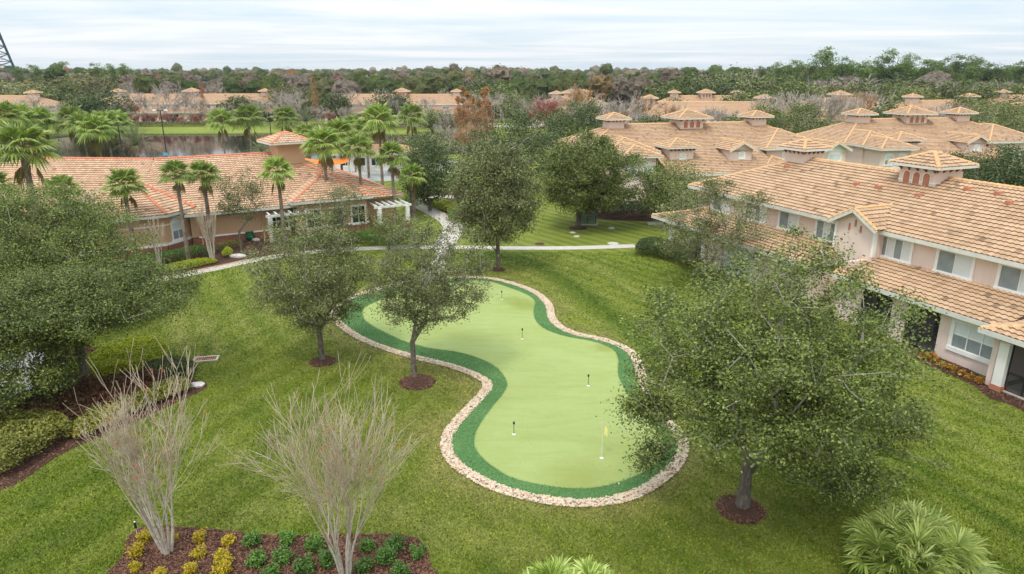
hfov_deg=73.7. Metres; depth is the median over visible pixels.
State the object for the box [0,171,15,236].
fan palm
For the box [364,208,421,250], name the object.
live oak
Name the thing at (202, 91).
cypress tree
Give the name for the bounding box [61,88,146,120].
oak tree
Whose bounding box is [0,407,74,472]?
variegated shrubs
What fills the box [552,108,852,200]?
townhouse
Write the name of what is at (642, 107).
bare tree
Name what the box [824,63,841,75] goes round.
pine tree
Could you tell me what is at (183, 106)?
bare tree
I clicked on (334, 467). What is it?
crape myrtle
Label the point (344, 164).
window
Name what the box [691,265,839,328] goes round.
wall hedge
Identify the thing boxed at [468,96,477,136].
cypress tree
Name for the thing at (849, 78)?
bare tree
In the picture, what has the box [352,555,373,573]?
green shrub
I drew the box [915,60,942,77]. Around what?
pine tree
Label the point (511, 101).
oak tree
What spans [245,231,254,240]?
garden pot
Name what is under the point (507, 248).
path
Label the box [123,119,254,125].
bank shrubs
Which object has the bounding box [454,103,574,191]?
live oak
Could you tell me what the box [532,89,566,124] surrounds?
bare tree
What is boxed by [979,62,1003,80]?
pine tree
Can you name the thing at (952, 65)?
pine tree
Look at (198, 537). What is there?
golden shrub
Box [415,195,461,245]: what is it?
curved path
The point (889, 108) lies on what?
oak tree
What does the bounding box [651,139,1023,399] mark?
townhouse
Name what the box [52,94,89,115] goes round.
oak tree
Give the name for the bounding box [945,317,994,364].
window
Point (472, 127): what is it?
bare tree
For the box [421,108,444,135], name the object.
oak tree
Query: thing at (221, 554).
golden shrub
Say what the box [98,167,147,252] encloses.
fan palm
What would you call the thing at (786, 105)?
bare tree
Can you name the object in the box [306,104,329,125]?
bare tree
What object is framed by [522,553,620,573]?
palmetto
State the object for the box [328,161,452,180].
pool deck
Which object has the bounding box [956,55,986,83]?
pine tree
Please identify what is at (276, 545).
bark chips
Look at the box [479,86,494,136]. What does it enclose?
cypress tree
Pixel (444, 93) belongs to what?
bare tree
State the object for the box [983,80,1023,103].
oak tree
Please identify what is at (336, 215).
live oak
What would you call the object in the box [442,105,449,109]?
window
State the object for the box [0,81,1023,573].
ground
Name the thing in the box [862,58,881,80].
pine tree
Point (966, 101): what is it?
oak tree
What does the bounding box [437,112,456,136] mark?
oak tree
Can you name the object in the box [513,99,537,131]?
oak tree
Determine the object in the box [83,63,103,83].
pine tree
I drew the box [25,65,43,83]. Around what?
pine tree
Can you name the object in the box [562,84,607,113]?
bare tree
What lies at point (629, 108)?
bare tree
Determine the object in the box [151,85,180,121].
bare tree
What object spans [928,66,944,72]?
pine tree
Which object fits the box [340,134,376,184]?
fan palm
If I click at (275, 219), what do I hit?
window
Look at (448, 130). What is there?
bare tree
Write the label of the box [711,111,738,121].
bare tree
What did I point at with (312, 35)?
sky
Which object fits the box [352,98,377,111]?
bare tree
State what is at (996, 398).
mulch bed
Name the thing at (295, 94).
bare tree
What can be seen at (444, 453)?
gravel bed
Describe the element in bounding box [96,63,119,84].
pine tree
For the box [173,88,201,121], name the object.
bare tree
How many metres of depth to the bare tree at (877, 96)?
169.60 m
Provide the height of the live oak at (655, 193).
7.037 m
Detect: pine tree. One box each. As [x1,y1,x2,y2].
[7,66,26,82]
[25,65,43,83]
[50,61,68,83]
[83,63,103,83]
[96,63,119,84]
[114,63,134,79]
[681,67,691,76]
[687,67,698,78]
[705,65,719,77]
[754,65,773,76]
[764,62,785,82]
[777,63,799,83]
[784,60,807,82]
[797,61,821,81]
[806,46,839,78]
[809,66,833,80]
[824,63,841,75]
[836,56,853,78]
[844,60,862,75]
[851,61,877,82]
[857,68,878,82]
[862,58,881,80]
[869,53,894,82]
[876,47,908,81]
[894,52,925,81]
[895,56,915,79]
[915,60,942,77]
[917,58,943,76]
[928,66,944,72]
[933,60,954,70]
[939,53,971,85]
[951,54,978,80]
[954,64,980,85]
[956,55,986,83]
[970,57,994,81]
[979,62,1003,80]
[990,65,1014,82]
[1005,62,1023,84]
[1011,61,1023,84]
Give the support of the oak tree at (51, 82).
on the ground at (554, 227)
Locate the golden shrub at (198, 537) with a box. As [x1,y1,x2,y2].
[192,527,207,543]
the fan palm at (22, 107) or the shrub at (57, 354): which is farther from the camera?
the fan palm at (22, 107)
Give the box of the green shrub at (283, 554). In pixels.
[270,544,294,566]
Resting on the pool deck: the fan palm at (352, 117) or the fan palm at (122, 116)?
the fan palm at (352, 117)
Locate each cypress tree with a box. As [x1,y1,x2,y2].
[198,86,206,117]
[311,76,320,121]
[451,96,463,143]
[454,85,467,130]
[459,90,474,144]
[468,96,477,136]
[472,99,487,141]
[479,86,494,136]
[479,89,488,128]
[485,102,495,134]
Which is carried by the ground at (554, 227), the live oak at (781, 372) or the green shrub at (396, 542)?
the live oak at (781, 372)
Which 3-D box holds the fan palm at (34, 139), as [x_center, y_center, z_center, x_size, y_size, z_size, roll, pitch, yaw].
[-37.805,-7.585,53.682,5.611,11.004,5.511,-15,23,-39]
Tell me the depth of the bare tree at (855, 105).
145.24 m
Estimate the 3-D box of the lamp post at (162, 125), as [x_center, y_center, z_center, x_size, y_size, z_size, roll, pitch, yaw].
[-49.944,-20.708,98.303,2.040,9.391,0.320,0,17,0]
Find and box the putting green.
[362,281,662,487]
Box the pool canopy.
[305,156,349,172]
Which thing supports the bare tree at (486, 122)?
on the ground at (554, 227)
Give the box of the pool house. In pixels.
[331,144,417,170]
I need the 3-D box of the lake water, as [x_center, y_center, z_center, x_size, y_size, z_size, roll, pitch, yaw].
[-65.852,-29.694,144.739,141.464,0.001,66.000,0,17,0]
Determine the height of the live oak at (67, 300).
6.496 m
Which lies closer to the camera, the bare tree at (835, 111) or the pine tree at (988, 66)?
the bare tree at (835, 111)
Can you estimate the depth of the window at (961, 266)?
37.24 m
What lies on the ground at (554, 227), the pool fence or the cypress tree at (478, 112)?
the cypress tree at (478, 112)
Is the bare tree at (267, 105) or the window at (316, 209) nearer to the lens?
the window at (316, 209)
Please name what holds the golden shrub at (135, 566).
on the mulch bed at (236, 555)
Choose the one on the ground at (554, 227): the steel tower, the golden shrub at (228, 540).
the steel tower
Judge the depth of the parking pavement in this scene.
34.82 m
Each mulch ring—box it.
[310,357,335,366]
[400,375,435,390]
[569,226,586,229]
[716,496,764,523]
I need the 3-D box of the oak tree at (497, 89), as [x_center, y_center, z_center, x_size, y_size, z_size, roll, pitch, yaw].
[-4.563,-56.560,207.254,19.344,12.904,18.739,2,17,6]
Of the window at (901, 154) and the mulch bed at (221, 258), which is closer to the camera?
the mulch bed at (221, 258)
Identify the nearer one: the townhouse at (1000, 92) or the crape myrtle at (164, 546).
the crape myrtle at (164, 546)
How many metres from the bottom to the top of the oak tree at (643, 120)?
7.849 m
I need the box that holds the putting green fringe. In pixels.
[340,278,675,498]
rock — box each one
[190,381,204,387]
[229,253,245,257]
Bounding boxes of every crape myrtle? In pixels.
[65,338,222,554]
[141,212,164,263]
[190,203,215,261]
[216,351,421,573]
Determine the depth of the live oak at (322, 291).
33.47 m
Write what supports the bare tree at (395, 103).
on the ground at (554, 227)
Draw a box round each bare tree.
[11,95,45,131]
[29,100,61,132]
[113,88,147,121]
[124,83,154,94]
[135,95,155,123]
[151,82,183,93]
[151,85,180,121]
[155,103,179,122]
[171,96,193,121]
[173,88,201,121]
[182,97,208,124]
[204,82,225,93]
[245,99,277,125]
[266,91,292,115]
[277,89,308,122]
[280,97,303,118]
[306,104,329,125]
[329,89,359,112]
[335,105,352,115]
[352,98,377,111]
[386,97,405,124]
[416,97,436,112]
[432,108,450,115]
[432,123,458,151]
[433,111,463,139]
[435,90,454,102]
[452,110,481,138]
[452,129,471,154]
[460,91,498,113]
[464,123,484,143]
[469,113,498,131]
[484,91,520,122]
[487,96,508,126]
[504,97,529,129]
[520,100,537,134]
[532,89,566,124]
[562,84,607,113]
[565,94,630,121]
[596,98,655,116]
[599,96,649,123]
[620,93,667,122]
[627,111,657,122]
[654,101,680,120]
[684,102,726,121]
[703,107,740,121]
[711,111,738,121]
[723,69,771,82]
[750,92,802,120]
[769,88,824,124]
[770,92,820,124]
[796,78,847,92]
[801,98,860,124]
[806,89,857,127]
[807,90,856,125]
[822,71,878,91]
[829,96,873,122]
[844,86,880,109]
[862,92,901,108]
[919,102,950,116]
[930,101,975,116]
[934,78,976,97]
[971,78,1020,97]
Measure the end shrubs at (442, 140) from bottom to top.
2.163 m
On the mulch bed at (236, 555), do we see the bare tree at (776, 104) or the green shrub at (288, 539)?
the green shrub at (288, 539)
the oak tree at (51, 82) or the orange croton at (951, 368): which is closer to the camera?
the orange croton at (951, 368)
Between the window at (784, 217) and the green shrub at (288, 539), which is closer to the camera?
the green shrub at (288, 539)
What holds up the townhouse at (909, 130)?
on the ground at (554, 227)
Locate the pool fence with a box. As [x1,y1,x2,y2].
[328,165,467,174]
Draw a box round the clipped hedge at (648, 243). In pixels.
[635,236,695,267]
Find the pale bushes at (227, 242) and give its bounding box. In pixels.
[215,238,243,249]
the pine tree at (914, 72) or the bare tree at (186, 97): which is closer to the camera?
the bare tree at (186, 97)
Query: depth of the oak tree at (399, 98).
186.88 m
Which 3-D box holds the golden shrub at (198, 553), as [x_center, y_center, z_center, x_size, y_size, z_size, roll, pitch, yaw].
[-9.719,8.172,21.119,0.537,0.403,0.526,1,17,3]
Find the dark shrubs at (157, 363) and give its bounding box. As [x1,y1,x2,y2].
[140,355,197,379]
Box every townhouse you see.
[0,90,67,125]
[99,88,288,121]
[322,88,475,122]
[530,89,610,128]
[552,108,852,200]
[624,94,795,131]
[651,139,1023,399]
[659,89,741,112]
[781,90,881,131]
[797,105,1023,179]
[871,93,984,116]
[981,89,1023,105]
[993,102,1023,132]
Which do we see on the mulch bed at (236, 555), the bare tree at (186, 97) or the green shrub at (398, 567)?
the green shrub at (398, 567)
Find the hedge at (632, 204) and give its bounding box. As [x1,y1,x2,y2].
[592,200,659,216]
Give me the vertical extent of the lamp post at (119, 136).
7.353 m
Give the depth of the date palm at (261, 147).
98.31 m
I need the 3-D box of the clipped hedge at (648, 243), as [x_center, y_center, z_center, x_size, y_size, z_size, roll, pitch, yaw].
[12.737,-3.062,55.348,3.639,0.929,7.542,-12,21,-34]
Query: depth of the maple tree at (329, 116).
184.98 m
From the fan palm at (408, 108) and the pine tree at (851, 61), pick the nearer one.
the fan palm at (408, 108)
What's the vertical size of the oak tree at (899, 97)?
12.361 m
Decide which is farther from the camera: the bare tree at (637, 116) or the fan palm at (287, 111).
the bare tree at (637, 116)
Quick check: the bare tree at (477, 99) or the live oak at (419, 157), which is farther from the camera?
the bare tree at (477, 99)
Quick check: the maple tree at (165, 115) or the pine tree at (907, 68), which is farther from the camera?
the pine tree at (907, 68)
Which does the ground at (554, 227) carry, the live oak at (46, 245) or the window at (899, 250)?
the live oak at (46, 245)
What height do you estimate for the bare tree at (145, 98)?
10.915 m
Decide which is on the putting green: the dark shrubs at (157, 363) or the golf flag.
the golf flag
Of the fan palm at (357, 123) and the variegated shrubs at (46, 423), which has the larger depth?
the fan palm at (357, 123)
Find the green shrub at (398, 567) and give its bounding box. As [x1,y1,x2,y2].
[389,559,411,573]
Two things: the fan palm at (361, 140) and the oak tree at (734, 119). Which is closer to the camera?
the fan palm at (361, 140)
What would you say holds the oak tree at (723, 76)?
on the ground at (554, 227)
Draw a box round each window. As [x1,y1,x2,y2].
[170,218,182,241]
[269,212,290,230]
[305,208,321,229]
[343,158,350,166]
[350,204,366,224]
[361,157,366,166]
[370,158,379,165]
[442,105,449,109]
[643,161,652,174]
[679,152,685,159]
[712,196,730,214]
[722,243,754,282]
[738,151,744,158]
[743,202,767,224]
[777,210,800,232]
[814,219,834,242]
[827,150,841,160]
[880,235,914,264]
[883,153,893,165]
[896,153,906,165]
[932,248,976,281]
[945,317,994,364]
[973,144,979,150]
[993,263,1023,295]
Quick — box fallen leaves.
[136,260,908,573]
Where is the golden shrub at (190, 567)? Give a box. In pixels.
[180,561,198,573]
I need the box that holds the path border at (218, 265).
[158,259,248,277]
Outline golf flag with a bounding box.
[600,422,607,458]
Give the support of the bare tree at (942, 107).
on the ground at (554, 227)
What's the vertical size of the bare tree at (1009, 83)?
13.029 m
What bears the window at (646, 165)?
in the townhouse at (752, 140)
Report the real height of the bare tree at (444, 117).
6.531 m
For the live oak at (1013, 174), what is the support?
on the ground at (554, 227)
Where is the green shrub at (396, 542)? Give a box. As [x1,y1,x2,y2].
[383,532,406,552]
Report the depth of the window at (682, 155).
82.07 m
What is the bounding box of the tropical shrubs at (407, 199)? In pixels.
[400,177,460,206]
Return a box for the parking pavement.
[0,351,43,409]
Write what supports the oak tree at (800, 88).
on the ground at (554, 227)
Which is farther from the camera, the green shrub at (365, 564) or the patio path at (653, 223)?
the patio path at (653, 223)
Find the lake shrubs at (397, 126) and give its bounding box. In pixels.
[273,122,455,128]
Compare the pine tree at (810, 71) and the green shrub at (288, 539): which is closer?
the green shrub at (288, 539)
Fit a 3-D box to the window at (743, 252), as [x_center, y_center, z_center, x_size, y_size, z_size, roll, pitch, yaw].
[16.553,-1.817,49.773,0.130,2.410,3.620,-7,19,-22]
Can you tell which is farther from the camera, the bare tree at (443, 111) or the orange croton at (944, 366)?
the bare tree at (443, 111)
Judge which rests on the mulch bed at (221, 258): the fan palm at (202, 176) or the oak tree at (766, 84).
the fan palm at (202, 176)
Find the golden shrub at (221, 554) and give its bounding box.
[212,547,234,564]
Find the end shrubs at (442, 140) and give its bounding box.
[403,128,486,150]
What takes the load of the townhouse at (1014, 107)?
on the ground at (554, 227)
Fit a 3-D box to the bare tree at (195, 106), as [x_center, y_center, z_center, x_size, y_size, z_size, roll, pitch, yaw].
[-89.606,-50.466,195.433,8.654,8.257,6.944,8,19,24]
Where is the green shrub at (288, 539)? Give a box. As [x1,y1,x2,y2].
[278,530,297,545]
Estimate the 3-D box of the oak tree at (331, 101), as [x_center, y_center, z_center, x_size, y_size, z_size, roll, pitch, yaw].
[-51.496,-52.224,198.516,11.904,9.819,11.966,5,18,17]
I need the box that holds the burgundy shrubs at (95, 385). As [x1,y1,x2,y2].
[0,366,166,433]
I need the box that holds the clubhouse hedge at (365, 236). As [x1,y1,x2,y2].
[286,227,415,246]
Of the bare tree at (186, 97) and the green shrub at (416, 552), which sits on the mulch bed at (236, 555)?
the green shrub at (416, 552)
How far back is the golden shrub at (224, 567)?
20.27 m
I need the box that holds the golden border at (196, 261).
[164,257,217,270]
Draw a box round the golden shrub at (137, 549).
[123,540,144,558]
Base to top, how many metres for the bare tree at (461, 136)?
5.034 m
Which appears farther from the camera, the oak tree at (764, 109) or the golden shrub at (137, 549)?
the oak tree at (764, 109)
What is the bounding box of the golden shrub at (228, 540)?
[220,533,236,547]
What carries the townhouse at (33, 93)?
on the ground at (554, 227)
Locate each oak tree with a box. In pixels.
[0,77,30,101]
[0,78,61,103]
[29,73,115,90]
[29,78,93,103]
[34,109,61,134]
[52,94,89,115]
[57,70,131,98]
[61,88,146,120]
[213,94,265,116]
[247,100,270,125]
[260,82,321,115]
[317,90,354,117]
[363,88,416,116]
[375,114,403,134]
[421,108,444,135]
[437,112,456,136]
[466,71,509,114]
[469,78,526,121]
[498,92,534,130]
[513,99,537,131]
[542,105,581,137]
[632,113,667,122]
[645,70,719,100]
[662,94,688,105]
[678,74,749,99]
[701,64,764,92]
[715,87,780,112]
[717,109,745,121]
[722,86,783,112]
[725,77,782,95]
[743,69,812,103]
[748,96,788,127]
[771,78,829,103]
[814,81,863,103]
[842,77,887,98]
[852,100,909,117]
[859,77,919,105]
[869,73,920,92]
[870,84,949,105]
[874,99,914,117]
[884,84,940,107]
[905,76,962,98]
[927,77,993,103]
[943,89,988,109]
[953,79,1021,103]
[961,98,1006,126]
[963,98,1015,123]
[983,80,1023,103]
[992,94,1023,109]
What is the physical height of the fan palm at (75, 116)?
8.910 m
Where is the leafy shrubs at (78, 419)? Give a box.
[69,399,127,438]
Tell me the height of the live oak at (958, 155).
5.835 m
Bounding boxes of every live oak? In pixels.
[0,176,168,301]
[0,248,212,392]
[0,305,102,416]
[199,165,276,253]
[231,205,382,359]
[304,178,376,246]
[356,214,503,377]
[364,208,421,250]
[391,127,465,210]
[438,134,555,267]
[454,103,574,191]
[536,123,660,226]
[557,93,611,138]
[596,219,974,523]
[629,155,714,223]
[649,175,782,283]
[766,96,844,133]
[943,146,981,178]
[962,137,1023,186]
[968,97,1023,131]
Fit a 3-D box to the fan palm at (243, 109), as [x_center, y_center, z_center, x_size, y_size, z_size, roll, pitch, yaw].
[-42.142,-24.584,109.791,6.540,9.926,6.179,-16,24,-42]
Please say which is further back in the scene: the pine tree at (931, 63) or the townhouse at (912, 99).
the pine tree at (931, 63)
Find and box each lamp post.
[110,124,125,156]
[152,109,167,156]
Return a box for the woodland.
[0,63,1023,114]
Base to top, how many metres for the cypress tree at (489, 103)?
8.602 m
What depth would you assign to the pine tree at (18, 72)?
276.59 m
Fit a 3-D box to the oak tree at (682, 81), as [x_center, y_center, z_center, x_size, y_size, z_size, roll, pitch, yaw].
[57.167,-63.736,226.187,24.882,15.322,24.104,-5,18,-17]
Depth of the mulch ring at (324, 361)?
35.33 m
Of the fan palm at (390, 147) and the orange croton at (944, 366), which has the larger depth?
the fan palm at (390, 147)
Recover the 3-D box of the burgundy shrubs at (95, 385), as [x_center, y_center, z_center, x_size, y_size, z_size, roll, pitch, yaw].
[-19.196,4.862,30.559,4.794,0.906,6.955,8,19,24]
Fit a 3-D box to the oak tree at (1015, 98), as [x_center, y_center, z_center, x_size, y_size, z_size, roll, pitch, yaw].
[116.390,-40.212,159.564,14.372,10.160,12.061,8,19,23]
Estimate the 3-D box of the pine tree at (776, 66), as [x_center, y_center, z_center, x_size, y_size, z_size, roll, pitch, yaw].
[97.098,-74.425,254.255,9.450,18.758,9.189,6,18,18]
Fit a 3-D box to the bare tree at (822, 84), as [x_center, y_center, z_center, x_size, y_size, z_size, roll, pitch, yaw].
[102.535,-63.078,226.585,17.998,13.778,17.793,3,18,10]
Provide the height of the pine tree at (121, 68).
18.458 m
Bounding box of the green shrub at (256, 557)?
[243,545,267,569]
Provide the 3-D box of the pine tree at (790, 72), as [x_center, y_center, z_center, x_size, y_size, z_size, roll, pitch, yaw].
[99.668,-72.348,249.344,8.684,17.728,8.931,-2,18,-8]
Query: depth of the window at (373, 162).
104.52 m
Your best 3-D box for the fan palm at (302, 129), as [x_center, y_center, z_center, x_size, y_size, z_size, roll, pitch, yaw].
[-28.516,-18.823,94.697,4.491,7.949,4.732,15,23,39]
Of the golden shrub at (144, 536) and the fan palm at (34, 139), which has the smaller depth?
the golden shrub at (144, 536)
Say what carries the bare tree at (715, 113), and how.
on the ground at (554, 227)
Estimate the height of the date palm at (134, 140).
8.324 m
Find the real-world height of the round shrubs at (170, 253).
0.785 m
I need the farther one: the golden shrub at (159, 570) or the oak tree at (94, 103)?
the oak tree at (94, 103)
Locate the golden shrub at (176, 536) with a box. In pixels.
[166,532,178,539]
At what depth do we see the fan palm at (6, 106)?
96.76 m
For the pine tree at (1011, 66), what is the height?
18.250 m
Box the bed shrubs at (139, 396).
[110,376,191,416]
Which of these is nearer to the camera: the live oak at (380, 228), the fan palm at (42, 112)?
the live oak at (380, 228)
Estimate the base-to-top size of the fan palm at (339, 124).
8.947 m
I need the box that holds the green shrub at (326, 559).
[316,548,335,569]
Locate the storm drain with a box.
[193,355,219,362]
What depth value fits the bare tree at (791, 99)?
150.89 m
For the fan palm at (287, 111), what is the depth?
111.80 m
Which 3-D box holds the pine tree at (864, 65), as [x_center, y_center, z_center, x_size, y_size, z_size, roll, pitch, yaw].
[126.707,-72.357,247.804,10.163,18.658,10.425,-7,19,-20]
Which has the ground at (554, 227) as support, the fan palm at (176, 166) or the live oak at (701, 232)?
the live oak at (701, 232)
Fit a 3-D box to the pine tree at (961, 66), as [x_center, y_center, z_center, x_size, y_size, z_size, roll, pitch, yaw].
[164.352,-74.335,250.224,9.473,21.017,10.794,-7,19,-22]
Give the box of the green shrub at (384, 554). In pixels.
[370,543,397,566]
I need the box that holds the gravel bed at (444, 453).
[338,278,684,506]
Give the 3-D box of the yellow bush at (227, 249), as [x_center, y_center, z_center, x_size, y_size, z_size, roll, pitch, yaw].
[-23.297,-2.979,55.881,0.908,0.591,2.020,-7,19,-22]
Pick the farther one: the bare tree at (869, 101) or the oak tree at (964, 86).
the oak tree at (964, 86)
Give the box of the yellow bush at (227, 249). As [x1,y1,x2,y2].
[222,246,232,256]
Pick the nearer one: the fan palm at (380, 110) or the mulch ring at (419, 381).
the mulch ring at (419, 381)
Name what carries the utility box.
on the ground at (554, 227)
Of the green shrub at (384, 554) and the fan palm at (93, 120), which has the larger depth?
the fan palm at (93, 120)
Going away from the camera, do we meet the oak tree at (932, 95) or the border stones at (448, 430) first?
the border stones at (448, 430)
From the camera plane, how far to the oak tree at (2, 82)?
224.80 m
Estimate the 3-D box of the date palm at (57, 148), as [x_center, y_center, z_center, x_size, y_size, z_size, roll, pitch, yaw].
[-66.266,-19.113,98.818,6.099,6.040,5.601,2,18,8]
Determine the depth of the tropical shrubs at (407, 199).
75.43 m
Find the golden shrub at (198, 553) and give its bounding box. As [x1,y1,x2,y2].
[188,543,207,559]
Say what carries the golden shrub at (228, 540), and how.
on the mulch bed at (236, 555)
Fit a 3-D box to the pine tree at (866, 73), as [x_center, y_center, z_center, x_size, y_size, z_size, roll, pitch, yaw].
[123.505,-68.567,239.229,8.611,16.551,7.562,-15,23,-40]
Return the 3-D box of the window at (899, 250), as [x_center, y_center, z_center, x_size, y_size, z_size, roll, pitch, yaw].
[22.700,-2.281,40.561,0.130,1.540,2.520,-7,19,-22]
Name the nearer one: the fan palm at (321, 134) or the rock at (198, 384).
the rock at (198, 384)
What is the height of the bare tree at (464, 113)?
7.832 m
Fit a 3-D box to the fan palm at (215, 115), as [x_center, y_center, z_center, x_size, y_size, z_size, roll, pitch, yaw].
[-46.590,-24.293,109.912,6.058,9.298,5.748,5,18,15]
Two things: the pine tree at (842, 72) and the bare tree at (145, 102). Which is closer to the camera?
the bare tree at (145, 102)
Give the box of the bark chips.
[0,267,1023,573]
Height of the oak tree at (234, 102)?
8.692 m
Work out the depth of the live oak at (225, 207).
55.12 m
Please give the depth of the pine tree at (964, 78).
238.89 m
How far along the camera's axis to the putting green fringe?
30.37 m
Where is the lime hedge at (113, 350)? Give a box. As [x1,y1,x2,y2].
[31,335,168,380]
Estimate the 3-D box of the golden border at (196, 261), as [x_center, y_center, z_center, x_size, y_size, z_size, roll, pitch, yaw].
[-25.132,-1.829,52.819,4.415,0.394,2.014,-16,24,-42]
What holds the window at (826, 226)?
in the townhouse at (942, 230)
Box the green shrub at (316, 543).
[303,531,326,553]
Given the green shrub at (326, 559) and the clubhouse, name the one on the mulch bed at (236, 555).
the green shrub at (326, 559)
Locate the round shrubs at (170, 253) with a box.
[126,244,207,265]
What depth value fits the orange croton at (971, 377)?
33.21 m
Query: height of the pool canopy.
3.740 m
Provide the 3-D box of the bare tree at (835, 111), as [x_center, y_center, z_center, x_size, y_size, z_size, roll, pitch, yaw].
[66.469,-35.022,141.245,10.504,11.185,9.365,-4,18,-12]
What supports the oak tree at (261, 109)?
on the ground at (554, 227)
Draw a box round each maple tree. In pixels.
[120,98,139,121]
[132,114,144,126]
[140,112,154,122]
[150,112,159,124]
[160,112,175,125]
[176,115,187,125]
[188,113,199,122]
[323,112,336,121]
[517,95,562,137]
[534,96,574,122]
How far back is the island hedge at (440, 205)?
75.49 m
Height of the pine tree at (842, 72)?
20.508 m
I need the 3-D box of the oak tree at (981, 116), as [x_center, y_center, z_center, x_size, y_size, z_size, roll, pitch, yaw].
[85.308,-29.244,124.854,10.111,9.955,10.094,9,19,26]
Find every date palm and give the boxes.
[46,135,72,156]
[106,115,163,157]
[245,130,268,152]
[297,105,322,158]
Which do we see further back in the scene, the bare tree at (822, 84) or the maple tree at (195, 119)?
the bare tree at (822, 84)
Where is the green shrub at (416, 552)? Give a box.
[409,542,425,559]
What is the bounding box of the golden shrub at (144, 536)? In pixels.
[135,529,150,543]
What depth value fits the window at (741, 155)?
83.47 m
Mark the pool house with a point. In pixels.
(371, 161)
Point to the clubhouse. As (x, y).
(161, 202)
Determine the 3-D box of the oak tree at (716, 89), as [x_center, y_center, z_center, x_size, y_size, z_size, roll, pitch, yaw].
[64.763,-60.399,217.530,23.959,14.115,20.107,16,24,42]
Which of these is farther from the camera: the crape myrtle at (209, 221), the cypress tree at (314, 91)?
the cypress tree at (314, 91)
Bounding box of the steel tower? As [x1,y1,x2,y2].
[0,33,16,73]
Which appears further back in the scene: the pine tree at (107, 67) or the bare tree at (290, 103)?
the pine tree at (107, 67)
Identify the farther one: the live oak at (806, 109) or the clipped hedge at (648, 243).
the live oak at (806, 109)
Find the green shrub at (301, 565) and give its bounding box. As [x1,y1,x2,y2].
[291,552,317,573]
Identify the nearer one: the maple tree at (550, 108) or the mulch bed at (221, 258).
the mulch bed at (221, 258)
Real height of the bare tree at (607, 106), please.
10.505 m
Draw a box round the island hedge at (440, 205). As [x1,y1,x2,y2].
[425,197,457,210]
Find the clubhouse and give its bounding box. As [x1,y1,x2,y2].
[0,131,411,259]
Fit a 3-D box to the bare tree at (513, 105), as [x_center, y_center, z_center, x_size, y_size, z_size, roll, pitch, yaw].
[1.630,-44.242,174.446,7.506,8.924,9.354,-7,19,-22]
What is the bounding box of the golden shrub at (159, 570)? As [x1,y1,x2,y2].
[151,566,167,573]
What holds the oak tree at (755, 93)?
on the ground at (554, 227)
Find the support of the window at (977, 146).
in the townhouse at (909, 130)
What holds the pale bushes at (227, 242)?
on the mulch bed at (221, 258)
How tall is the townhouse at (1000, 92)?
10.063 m
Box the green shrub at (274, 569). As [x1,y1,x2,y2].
[259,561,281,573]
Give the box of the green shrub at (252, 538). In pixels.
[241,529,261,548]
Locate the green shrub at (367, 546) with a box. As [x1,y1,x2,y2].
[357,537,376,552]
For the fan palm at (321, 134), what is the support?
on the ground at (554, 227)
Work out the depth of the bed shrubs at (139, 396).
30.89 m
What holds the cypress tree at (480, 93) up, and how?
on the ground at (554, 227)
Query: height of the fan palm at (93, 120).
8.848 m
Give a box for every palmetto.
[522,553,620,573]
[839,495,1005,573]
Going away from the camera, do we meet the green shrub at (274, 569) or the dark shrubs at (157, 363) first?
the green shrub at (274, 569)
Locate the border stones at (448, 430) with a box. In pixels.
[331,276,688,507]
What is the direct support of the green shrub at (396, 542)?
on the mulch bed at (236, 555)
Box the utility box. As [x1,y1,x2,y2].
[581,212,597,225]
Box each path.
[174,244,634,277]
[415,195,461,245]
[429,250,447,276]
[647,222,663,224]
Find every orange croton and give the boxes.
[922,351,937,361]
[932,356,940,363]
[939,360,949,368]
[948,363,957,372]
[957,369,967,376]
[964,374,976,381]
[975,376,984,384]
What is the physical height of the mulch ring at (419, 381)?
0.069 m
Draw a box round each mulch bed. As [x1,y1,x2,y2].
[0,345,206,490]
[98,234,360,277]
[108,526,435,573]
[418,190,468,235]
[585,207,656,220]
[893,339,1023,411]
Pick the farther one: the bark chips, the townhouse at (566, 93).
the townhouse at (566, 93)
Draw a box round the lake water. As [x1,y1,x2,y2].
[2,134,526,158]
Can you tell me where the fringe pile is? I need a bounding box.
[337,278,676,498]
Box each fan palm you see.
[0,99,26,140]
[0,101,44,144]
[0,120,64,237]
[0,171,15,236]
[22,104,62,156]
[42,173,88,254]
[53,105,88,156]
[61,111,90,156]
[74,113,120,156]
[90,109,128,156]
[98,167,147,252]
[108,109,134,156]
[156,158,197,259]
[186,158,222,252]
[203,107,236,153]
[229,102,269,152]
[257,155,297,247]
[268,105,301,132]
[293,122,318,158]
[299,124,346,180]
[324,116,357,169]
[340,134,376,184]
[343,113,362,171]
[351,116,381,177]
[358,102,401,184]
[370,140,409,225]
[395,102,427,153]
[395,163,427,217]
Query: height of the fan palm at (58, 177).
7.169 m
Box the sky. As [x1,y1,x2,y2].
[0,0,1023,70]
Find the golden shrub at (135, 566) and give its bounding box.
[127,560,142,573]
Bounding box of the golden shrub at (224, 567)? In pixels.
[210,556,232,573]
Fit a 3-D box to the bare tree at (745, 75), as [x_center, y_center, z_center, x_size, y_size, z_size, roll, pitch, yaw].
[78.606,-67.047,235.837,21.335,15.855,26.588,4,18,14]
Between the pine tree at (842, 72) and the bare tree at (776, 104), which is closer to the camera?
the bare tree at (776, 104)

